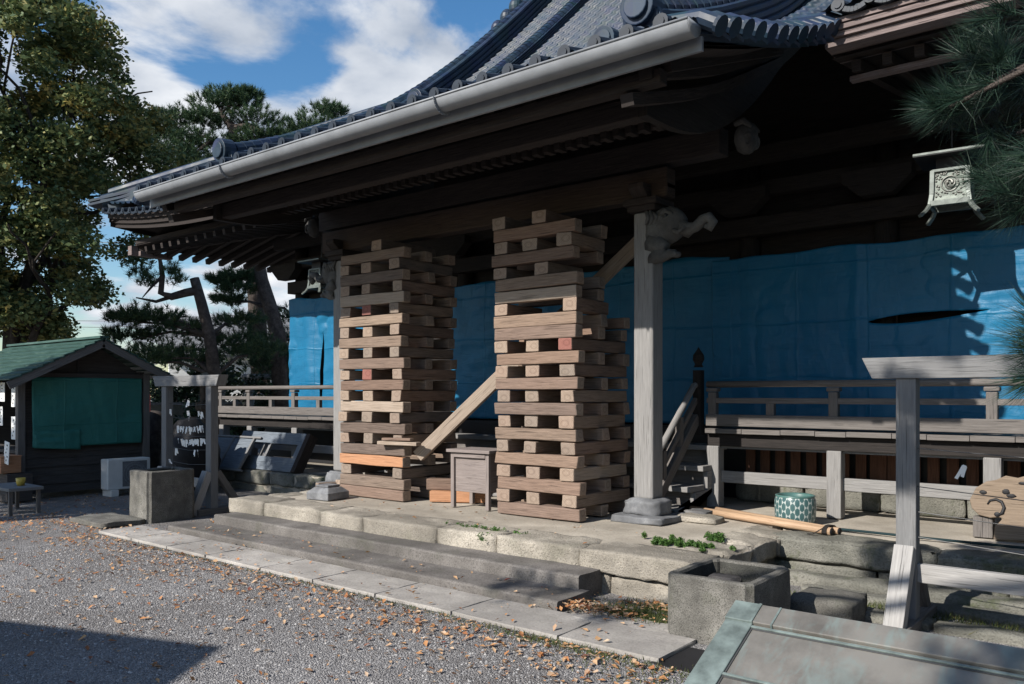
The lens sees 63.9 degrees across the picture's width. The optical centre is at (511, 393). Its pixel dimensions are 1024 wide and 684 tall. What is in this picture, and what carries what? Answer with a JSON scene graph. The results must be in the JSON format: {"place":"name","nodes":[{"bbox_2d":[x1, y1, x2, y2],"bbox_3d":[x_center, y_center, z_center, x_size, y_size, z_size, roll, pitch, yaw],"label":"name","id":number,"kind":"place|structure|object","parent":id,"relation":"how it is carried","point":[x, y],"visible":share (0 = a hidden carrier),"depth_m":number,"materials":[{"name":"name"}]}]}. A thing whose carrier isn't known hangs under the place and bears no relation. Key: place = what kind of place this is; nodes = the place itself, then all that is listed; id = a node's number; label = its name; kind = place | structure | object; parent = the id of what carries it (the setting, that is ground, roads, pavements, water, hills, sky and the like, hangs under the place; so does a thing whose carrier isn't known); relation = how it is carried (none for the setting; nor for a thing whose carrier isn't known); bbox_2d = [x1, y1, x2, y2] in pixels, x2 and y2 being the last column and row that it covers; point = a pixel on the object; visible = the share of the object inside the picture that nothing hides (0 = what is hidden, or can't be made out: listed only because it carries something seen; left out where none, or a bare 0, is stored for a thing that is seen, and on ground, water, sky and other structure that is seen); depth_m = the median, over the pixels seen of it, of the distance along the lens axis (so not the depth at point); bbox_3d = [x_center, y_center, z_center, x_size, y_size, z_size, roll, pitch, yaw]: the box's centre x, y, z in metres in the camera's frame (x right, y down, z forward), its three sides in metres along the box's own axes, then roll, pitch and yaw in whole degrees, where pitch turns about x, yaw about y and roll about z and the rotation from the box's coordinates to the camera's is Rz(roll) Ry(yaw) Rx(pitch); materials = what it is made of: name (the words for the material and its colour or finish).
{"place":"outdoors","nodes":[
{"label":"outdoors","id":0,"kind":"place"},
{"bbox_2d":[158,315,289,401],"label":"house","id":1,"kind":"structure","parent":0,"point":[182,371],"depth_m":40.79,"materials":[{"name":"white paint"}]},
{"bbox_2d":[0,0,510,396],"label":"sky","id":2,"kind":"structure","parent":0,"point":[363,54],"materials":[{"name":"blue"}]},
{"bbox_2d":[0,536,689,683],"bbox_3d":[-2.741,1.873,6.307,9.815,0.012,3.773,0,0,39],"label":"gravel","id":3,"kind":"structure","parent":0,"point":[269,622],"depth_m":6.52,"materials":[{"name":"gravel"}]},
{"bbox_2d":[99,526,695,661],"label":"path","id":4,"kind":"structure","parent":0,"point":[657,642],"depth_m":7.27,"materials":[{"name":"stone"}]},
{"bbox_2d":[0,449,1023,683],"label":"ground","id":5,"kind":"structure","parent":0,"point":[62,501],"depth_m":6.54,"materials":[{"name":"gravel"}]},
{"bbox_2d":[0,336,173,501],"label":"wooden shed","id":6,"kind":"structure","parent":5,"relation":"on","point":[57,470],"depth_m":15.11,"materials":[{"name":"brown wood"}]},
{"bbox_2d":[34,430,80,448],"bbox_3d":[-8.122,0.839,14.697,0.048,0.361,0.781,0,0,39],"label":"green flap","id":7,"kind":"object","parent":6,"relation":"attached to","point":[64,439],"visible":1,"depth_m":14.70,"materials":[{"name":"plastic"}]},
{"bbox_2d":[32,377,141,447],"bbox_3d":[-7.793,0.330,15.151,0.059,1.241,1.961,0,0,39],"label":"green sheet","id":8,"kind":"object","parent":6,"relation":"attached to","point":[98,411],"visible":1,"depth_m":15.17,"materials":[{"name":"plastic"}]},
{"bbox_2d":[0,0,203,363],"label":"broadleaf tree","id":9,"kind":"object","parent":5,"relation":"on","point":[46,222],"visible":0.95,"depth_m":22.87,"materials":[{"name":"green plant"}]},
{"bbox_2d":[70,513,144,528],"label":"stone slab","id":10,"kind":"structure","parent":5,"relation":"on","point":[107,520],"depth_m":11.72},
{"bbox_2d":[101,457,149,496],"bbox_3d":[-7.187,1.540,15.278,0.340,0.680,0.800,0,0,39],"label":"air conditioner","id":11,"kind":"object","parent":5,"relation":"on","point":[115,475],"visible":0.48,"depth_m":15.03,"materials":[{"name":"white paint"}]},
{"bbox_2d":[130,467,194,523],"bbox_3d":[-5.229,1.505,12.278,0.590,0.757,0.748,0,0,39],"label":"stone basin","id":12,"kind":"object","parent":5,"relation":"on","point":[163,494],"visible":1,"depth_m":12.04,"materials":[{"name":"stone"}]},
{"bbox_2d":[160,417,220,490],"bbox_3d":[-6.072,1.278,15.502,0.868,1.689,1.147,0,0,39],"label":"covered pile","id":13,"kind":"object","parent":5,"relation":"on","point":[186,456],"visible":0.38,"depth_m":15.18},
{"bbox_2d":[99,244,289,433],"bbox_3d":[-10.204,-1.514,26.721,5.968,6.808,3.630,0,0,-28],"label":"pine tree","id":14,"kind":"object","parent":5,"relation":"on","point":[208,361],"visible":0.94,"depth_m":25.91,"materials":[{"name":"green plant"}]},
{"bbox_2d":[153,375,237,516],"bbox_3d":[-5.167,0.798,13.323,2.015,2.176,0.952,0,0,39],"label":"fortune rack","id":15,"kind":"object","parent":5,"relation":"on","point":[209,479],"visible":0.67,"depth_m":12.81,"materials":[{"name":"grey wood"}]},
{"bbox_2d":[150,357,240,434],"bbox_3d":[-11.532,0.342,29.132,5.139,3.550,3.560,0,0,39],"label":"shrub","id":16,"kind":"object","parent":5,"relation":"on","point":[231,372],"visible":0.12,"depth_m":28.38,"materials":[{"name":"green plant"}]},
{"bbox_2d":[143,80,292,392],"bbox_3d":[-11.989,-5.316,32.874,6.799,14.434,3.115,0,0,6],"label":"pine tree","id":17,"kind":"object","parent":5,"relation":"on","point":[222,99],"visible":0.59,"depth_m":32.55,"materials":[{"name":"green plant"}]},
{"bbox_2d":[200,264,289,406],"bbox_3d":[-8.644,-3.332,30.965,5.555,10.443,3.540,0,0,-6],"label":"pine tree","id":18,"kind":"object","parent":5,"relation":"on","point":[226,280],"visible":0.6,"depth_m":29.80,"materials":[{"name":"green plant"}]},
{"bbox_2d":[222,372,276,435],"bbox_3d":[-10.525,0.667,31.189,3.738,3.116,5.338,0,0,-18],"label":"shrub","id":19,"kind":"object","parent":5,"relation":"on","point":[249,382],"visible":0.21,"depth_m":29.77,"materials":[{"name":"green plant"}]},
{"bbox_2d":[280,96,349,131],"bbox_3d":[-8.392,-5.563,35.990,4.085,14.898,2.656,0,0,-7],"label":"pine tree","id":20,"kind":"object","parent":5,"relation":"on","point":[329,110],"visible":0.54,"depth_m":35.43,"materials":[{"name":"green plant"}]},
{"bbox_2d":[0,491,678,683],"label":"fallen leaves","id":21,"kind":"object","parent":5,"relation":"on","point":[539,654],"visible":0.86,"depth_m":6.98,"materials":[{"name":"brown plant"}]},
{"bbox_2d":[168,512,601,611],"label":"stone steps","id":22,"kind":"structure","parent":5,"relation":"on","point":[442,565],"depth_m":8.60,"materials":[{"name":"stone"}]},
{"bbox_2d":[55,522,1023,683],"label":"grass","id":23,"kind":"structure","parent":5,"relation":"on","point":[646,611],"depth_m":6.70,"materials":[{"name":"plant"}]},
{"bbox_2d":[218,462,1023,603],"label":"stone platform","id":24,"kind":"structure","parent":5,"relation":"on","point":[625,559],"depth_m":8.67,"materials":[{"name":"stone"}]},
{"bbox_2d":[218,434,262,471],"bbox_3d":[-5.665,1.178,16.402,1.720,0.670,0.447,0,0,39],"label":"shutter panel","id":25,"kind":"object","parent":24,"relation":"on","point":[235,451],"visible":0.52,"depth_m":16.24,"materials":[{"name":"grey wood"}]},
{"bbox_2d":[241,431,317,473],"bbox_3d":[-4.729,1.158,16.111,2.220,0.795,0.556,0,0,39],"label":"shutter panel","id":26,"kind":"object","parent":24,"relation":"on","point":[297,462],"visible":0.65,"depth_m":15.74,"materials":[{"name":"grey wood"}]},
{"bbox_2d":[340,484,410,501],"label":"timber","id":27,"kind":"object","parent":24,"relation":"on","point":[384,493],"visible":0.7,"depth_m":11.50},
{"bbox_2d":[340,473,410,489],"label":"timber","id":28,"kind":"object","parent":27,"relation":"on","point":[356,479],"visible":0.96,"depth_m":11.57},
{"bbox_2d":[393,463,450,478],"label":"timber","id":29,"kind":"object","parent":28,"relation":"on","point":[420,470],"visible":0.79,"depth_m":11.54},
{"bbox_2d":[340,453,409,467],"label":"timber","id":30,"kind":"object","parent":29,"relation":"on","point":[381,460],"visible":0.97,"depth_m":11.55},
{"bbox_2d":[340,443,411,455],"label":"timber","id":31,"kind":"object","parent":30,"relation":"on","point":[373,449],"visible":0.91,"depth_m":11.56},
{"bbox_2d":[446,447,513,510],"bbox_3d":[-0.417,1.099,10.696,0.720,0.758,0.520,0,0,37],"label":"wooden stand","id":32,"kind":"object","parent":24,"relation":"on","point":[473,470],"visible":0.77,"depth_m":10.53,"materials":[{"name":"grey wood"}]},
{"bbox_2d":[413,237,633,460],"bbox_3d":[0.236,-0.605,10.875,3.281,3.048,0.120,0,0,16],"label":"brace timber","id":33,"kind":"object","parent":24,"relation":"on","point":[611,268],"visible":0.45,"depth_m":11.03,"materials":[{"name":"wood"}]},
{"bbox_2d":[497,501,585,521],"bbox_3d":[0.340,1.398,9.825,1.230,0.154,0.156,0,1,39],"label":"timber","id":34,"kind":"object","parent":24,"relation":"on","point":[559,512],"visible":0.88,"depth_m":9.71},
{"bbox_2d":[88,0,1023,525],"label":"shrine hall","id":35,"kind":"structure","parent":24,"relation":"on","point":[660,132],"depth_m":10.24,"materials":[{"name":"wood"}]},
{"bbox_2d":[288,298,362,407],"bbox_3d":[-3.986,-0.833,17.381,2.536,2.526,0.108,0,0,39],"label":"blue tarp","id":36,"kind":"object","parent":35,"relation":"on","point":[311,322],"visible":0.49,"depth_m":17.64,"materials":[{"name":"plastic"}]},
{"bbox_2d":[450,257,729,423],"bbox_3d":[0.994,-0.795,13.531,5.532,2.492,0.058,0,0,39],"label":"blue tarp","id":37,"kind":"object","parent":35,"relation":"hanging from","point":[687,307],"visible":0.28,"depth_m":12.82,"materials":[{"name":"plastic"}]},
{"bbox_2d":[712,225,1023,418],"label":"blue tarp","id":38,"kind":"object","parent":35,"relation":"hanging from","point":[807,315],"visible":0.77,"depth_m":10.62,"materials":[{"name":"plastic"}]},
{"bbox_2d":[913,121,990,225],"bbox_3d":[4.858,-2.527,9.062,0.686,1.191,0.686,0,0,35],"label":"hanging lantern","id":39,"kind":"object","parent":35,"relation":"hanging from","point":[935,162],"visible":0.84,"depth_m":8.96,"materials":[{"name":"metal"}]},
{"bbox_2d":[602,500,623,511],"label":"timber","id":40,"kind":"object","parent":24,"relation":"on","point":[616,506],"visible":0.08,"depth_m":10.27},
{"bbox_2d":[562,487,629,507],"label":"timber","id":41,"kind":"object","parent":40,"relation":"on","point":[613,494],"visible":0.8,"depth_m":9.74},
{"bbox_2d":[498,476,585,495],"bbox_3d":[0.343,1.096,9.824,1.240,0.156,0.154,0,-1,39],"label":"timber","id":42,"kind":"object","parent":41,"relation":"on","point":[575,488],"visible":0.91,"depth_m":9.71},
{"bbox_2d":[605,475,629,487],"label":"timber","id":43,"kind":"object","parent":41,"relation":"on","point":[622,481],"visible":0.3,"depth_m":10.25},
{"bbox_2d":[560,463,626,481],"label":"timber","id":44,"kind":"object","parent":43,"relation":"on","point":[587,472],"visible":0.86,"depth_m":9.73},
{"bbox_2d":[495,452,584,468],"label":"timber","id":45,"kind":"object","parent":44,"relation":"on","point":[558,461],"visible":0.98,"depth_m":9.73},
{"bbox_2d":[561,438,627,455],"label":"timber","id":46,"kind":"object","parent":45,"relation":"on","point":[589,447],"visible":0.91,"depth_m":9.73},
{"bbox_2d":[606,451,629,462],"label":"timber","id":47,"kind":"object","parent":44,"relation":"on","point":[619,456],"visible":0.3,"depth_m":10.27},
{"bbox_2d":[497,439,535,450],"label":"timber","id":48,"kind":"object","parent":47,"relation":"on","point":[509,445],"visible":0.33,"depth_m":10.10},
{"bbox_2d":[495,427,583,441],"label":"timber","id":49,"kind":"object","parent":48,"relation":"on","point":[541,434],"visible":1,"depth_m":9.75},
{"bbox_2d":[522,426,609,439],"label":"timber","id":50,"kind":"object","parent":48,"relation":"on","point":[595,433],"visible":0.46,"depth_m":9.89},
{"bbox_2d":[498,415,525,426],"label":"timber","id":51,"kind":"object","parent":50,"relation":"on","point":[510,420],"visible":0.41,"depth_m":10.14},
{"bbox_2d":[494,403,582,415],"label":"timber","id":52,"kind":"object","parent":51,"relation":"on","point":[573,409],"visible":1,"depth_m":9.74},
{"bbox_2d":[561,390,626,401],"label":"timber","id":53,"kind":"object","parent":52,"relation":"on","point":[590,396],"visible":1,"depth_m":9.72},
{"bbox_2d":[524,377,607,389],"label":"timber","id":54,"kind":"object","parent":53,"relation":"on","point":[596,383],"visible":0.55,"depth_m":9.89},
{"bbox_2d":[559,364,626,377],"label":"timber","id":55,"kind":"object","parent":54,"relation":"on","point":[578,370],"visible":0.98,"depth_m":9.75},
{"bbox_2d":[604,353,629,366],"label":"timber","id":56,"kind":"object","parent":55,"relation":"on","point":[623,359],"visible":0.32,"depth_m":10.27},
{"bbox_2d":[494,340,528,353],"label":"timber","id":57,"kind":"object","parent":56,"relation":"on","point":[505,347],"visible":0.37,"depth_m":10.16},
{"bbox_2d":[495,324,582,340],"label":"timber","id":58,"kind":"object","parent":57,"relation":"on","point":[544,332],"visible":0.94,"depth_m":9.75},
{"bbox_2d":[494,311,582,328],"bbox_3d":[0.300,-0.883,9.874,1.233,0.149,0.154,0,0,38],"label":"timber","id":59,"kind":"object","parent":58,"relation":"on","point":[552,318],"visible":0.98,"depth_m":9.76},
{"bbox_2d":[495,304,541,316],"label":"timber","id":60,"kind":"object","parent":59,"relation":"on","point":[504,310],"visible":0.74,"depth_m":10.20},
{"bbox_2d":[495,284,581,304],"bbox_3d":[0.302,-1.185,9.874,1.243,0.147,0.153,0,1,39],"label":"timber","id":61,"kind":"object","parent":60,"relation":"on","point":[543,294],"visible":0.95,"depth_m":9.77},
{"bbox_2d":[495,270,583,291],"bbox_3d":[0.314,-1.338,9.845,1.230,0.153,0.156,-1,-1,39],"label":"timber","id":62,"kind":"object","parent":61,"relation":"on","point":[576,277],"visible":0.89,"depth_m":9.74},
{"bbox_2d":[535,262,582,274],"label":"timber","id":63,"kind":"object","parent":62,"relation":"on","point":[542,268],"visible":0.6,"depth_m":9.79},
{"bbox_2d":[492,245,579,267],"bbox_3d":[0.269,-1.641,9.884,1.238,0.141,0.154,0,0,39],"label":"timber","id":64,"kind":"object","parent":63,"relation":"on","point":[540,256],"visible":0.94,"depth_m":9.77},
{"bbox_2d":[556,232,604,251],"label":"timber","id":65,"kind":"object","parent":64,"relation":"on","point":[584,243],"visible":0.85,"depth_m":9.59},
{"bbox_2d":[493,218,581,242],"bbox_3d":[0.291,-1.947,9.860,1.233,0.154,0.154,0,-1,39],"label":"timber","id":66,"kind":"object","parent":65,"relation":"on","point":[538,231],"visible":0.88,"depth_m":9.78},
{"bbox_2d":[561,402,629,413],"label":"timber","id":67,"kind":"object","parent":51,"relation":"on","point":[618,407],"visible":0.45,"depth_m":10.27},
{"bbox_2d":[497,390,525,401],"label":"timber","id":68,"kind":"object","parent":67,"relation":"on","point":[510,395],"visible":0.37,"depth_m":10.12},
{"bbox_2d":[496,377,584,389],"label":"timber","id":69,"kind":"object","parent":68,"relation":"on","point":[539,383],"visible":1,"depth_m":9.73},
{"bbox_2d":[495,366,544,377],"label":"timber","id":70,"kind":"object","parent":69,"relation":"on","point":[510,372],"visible":0.45,"depth_m":10.16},
{"bbox_2d":[497,350,584,365],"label":"timber","id":71,"kind":"object","parent":70,"relation":"on","point":[533,358],"visible":1,"depth_m":9.73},
{"bbox_2d":[559,337,624,353],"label":"timber","id":72,"kind":"object","parent":71,"relation":"on","point":[586,345],"visible":0.94,"depth_m":9.77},
{"bbox_2d":[551,426,629,438],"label":"timber","id":73,"kind":"object","parent":48,"relation":"on","point":[622,432],"visible":0.32,"depth_m":10.25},
{"bbox_2d":[558,414,624,428],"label":"timber","id":74,"kind":"object","parent":73,"relation":"on","point":[590,421],"visible":0.95,"depth_m":9.71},
{"bbox_2d":[690,506,833,535],"bbox_3d":[2.762,1.433,9.378,0.101,0.087,2.039,0,0,-33],"label":"bamboo pole","id":75,"kind":"object","parent":24,"relation":"on","point":[776,522],"visible":0.82,"depth_m":9.13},
{"bbox_2d":[774,492,816,522],"bbox_3d":[3.245,1.317,9.404,0.459,0.325,0.459,0,0,39],"label":"ceramic pot","id":76,"kind":"object","parent":24,"relation":"on","point":[796,506],"visible":0.88,"depth_m":9.22,"materials":[{"name":"green ceramic"}]},
{"bbox_2d":[970,476,1023,540],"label":"carved board","id":77,"kind":"object","parent":24,"relation":"on","point":[991,509],"visible":1,"depth_m":8.30,"materials":[{"name":"brown wood"}]},
{"bbox_2d":[667,558,790,645],"bbox_3d":[1.711,1.632,6.450,0.711,0.502,0.828,0,0,39],"label":"stone basin","id":78,"kind":"object","parent":5,"relation":"on","point":[700,603],"visible":0.77,"depth_m":6.23,"materials":[{"name":"stone"}]},
{"bbox_2d":[790,585,866,621],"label":"stone block","id":79,"kind":"structure","parent":5,"relation":"on","point":[829,602],"depth_m":6.68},
{"bbox_2d":[683,600,1023,683],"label":"copper roofed box","id":80,"kind":"object","parent":5,"relation":"on","point":[753,643],"visible":1,"depth_m":3.35,"materials":[{"name":"metal"}]},
{"bbox_2d":[790,569,1023,647],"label":"drain kerb","id":81,"kind":"structure","parent":5,"relation":"on","point":[990,608],"depth_m":6.92,"materials":[{"name":"stone"}]},
{"bbox_2d":[862,354,1023,630],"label":"fortune rack","id":82,"kind":"object","parent":5,"relation":"on","point":[909,605],"visible":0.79,"depth_m":6.44,"materials":[{"name":"grey wood"}]},
{"bbox_2d":[893,0,1023,416],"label":"pine tree","id":83,"kind":"object","parent":5,"relation":"on","point":[1001,52],"visible":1,"depth_m":2.96,"materials":[{"name":"green plant"}]},
{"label":"timber","id":84,"kind":"object","parent":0,"visible":0},
{"bbox_2d":[387,469,450,477],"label":"timber","id":85,"kind":"object","parent":84,"relation":"on","point":[436,476],"visible":0.06,"depth_m":12.04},
{"bbox_2d":[342,463,395,473],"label":"timber","id":86,"kind":"object","parent":85,"relation":"on","point":[352,468],"visible":0.56,"depth_m":12.07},
{"bbox_2d":[430,452,450,462],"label":"timber","id":87,"kind":"object","parent":86,"relation":"on","point":[442,457],"visible":0.25,"depth_m":12.02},
{"bbox_2d":[434,442,456,452],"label":"timber","id":88,"kind":"object","parent":87,"relation":"on","point":[442,446],"visible":0.23,"depth_m":12.02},
{"bbox_2d":[364,433,421,443],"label":"timber","id":89,"kind":"object","parent":88,"relation":"on","point":[371,438],"visible":0.29,"depth_m":11.69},
{"bbox_2d":[340,422,411,434],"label":"timber","id":90,"kind":"object","parent":89,"relation":"on","point":[382,428],"visible":1,"depth_m":11.55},
{"bbox_2d":[390,411,452,422],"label":"timber","id":91,"kind":"object","parent":90,"relation":"on","point":[411,417],"visible":0.87,"depth_m":11.52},
{"bbox_2d":[340,401,410,412],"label":"timber","id":92,"kind":"object","parent":91,"relation":"on","point":[380,406],"visible":0.99,"depth_m":11.56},
{"bbox_2d":[433,401,455,410],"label":"timber","id":93,"kind":"object","parent":91,"relation":"on","point":[444,405],"visible":0.34,"depth_m":11.99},
{"bbox_2d":[340,390,362,400],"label":"timber","id":94,"kind":"object","parent":93,"relation":"on","point":[352,395],"visible":0.36,"depth_m":11.97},
{"bbox_2d":[341,380,409,389],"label":"timber","id":95,"kind":"object","parent":94,"relation":"on","point":[377,385],"visible":0.99,"depth_m":11.54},
{"bbox_2d":[392,368,455,379],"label":"timber","id":96,"kind":"object","parent":95,"relation":"on","point":[422,374],"visible":0.97,"depth_m":11.58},
{"bbox_2d":[339,357,410,368],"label":"timber","id":97,"kind":"object","parent":96,"relation":"on","point":[386,363],"visible":0.98,"depth_m":11.54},
{"bbox_2d":[363,390,392,400],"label":"timber","id":98,"kind":"object","parent":93,"relation":"on","point":[373,395],"visible":0.45,"depth_m":11.69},
{"bbox_2d":[419,380,456,390],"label":"timber","id":99,"kind":"object","parent":98,"relation":"on","point":[447,385],"visible":0.4,"depth_m":12.01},
{"bbox_2d":[362,369,421,380],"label":"timber","id":100,"kind":"object","parent":99,"relation":"on","point":[375,374],"visible":0.51,"depth_m":11.71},
{"bbox_2d":[432,360,456,369],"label":"timber","id":101,"kind":"object","parent":100,"relation":"on","point":[444,364],"visible":0.39,"depth_m":12.02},
{"bbox_2d":[363,348,422,358],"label":"timber","id":102,"kind":"object","parent":101,"relation":"on","point":[368,353],"visible":0.4,"depth_m":11.72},
{"bbox_2d":[339,335,408,348],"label":"timber","id":103,"kind":"object","parent":102,"relation":"on","point":[381,342],"visible":0.95,"depth_m":11.57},
{"bbox_2d":[340,328,363,338],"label":"timber","id":104,"kind":"object","parent":103,"relation":"on","point":[346,333],"visible":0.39,"depth_m":12.02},
{"bbox_2d":[339,313,408,327],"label":"timber","id":105,"kind":"object","parent":104,"relation":"on","point":[379,320],"visible":0.93,"depth_m":11.57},
{"bbox_2d":[389,302,452,317],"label":"timber","id":106,"kind":"object","parent":105,"relation":"on","point":[419,310],"visible":0.91,"depth_m":11.57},
{"bbox_2d":[340,291,410,307],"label":"timber","id":107,"kind":"object","parent":106,"relation":"on","point":[385,298],"visible":0.88,"depth_m":11.57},
{"bbox_2d":[362,284,413,294],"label":"timber","id":108,"kind":"object","parent":107,"relation":"on","point":[369,288],"visible":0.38,"depth_m":11.71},
{"bbox_2d":[340,268,410,286],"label":"timber","id":109,"kind":"object","parent":108,"relation":"on","point":[377,277],"visible":0.86,"depth_m":11.57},
{"bbox_2d":[340,265,361,276],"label":"timber","id":110,"kind":"object","parent":109,"relation":"on","point":[348,270],"visible":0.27,"depth_m":12.00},
{"bbox_2d":[340,246,410,265],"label":"timber","id":111,"kind":"object","parent":110,"relation":"on","point":[378,256],"visible":0.9,"depth_m":11.58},
{"bbox_2d":[392,280,454,297],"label":"timber","id":112,"kind":"object","parent":107,"relation":"on","point":[415,288],"visible":0.88,"depth_m":11.59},
{"bbox_2d":[431,276,456,286],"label":"timber","id":113,"kind":"object","parent":112,"relation":"on","point":[449,281],"visible":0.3,"depth_m":12.02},
{"bbox_2d":[389,257,451,277],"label":"timber","id":114,"kind":"object","parent":113,"relation":"on","point":[414,266],"visible":0.86,"depth_m":11.56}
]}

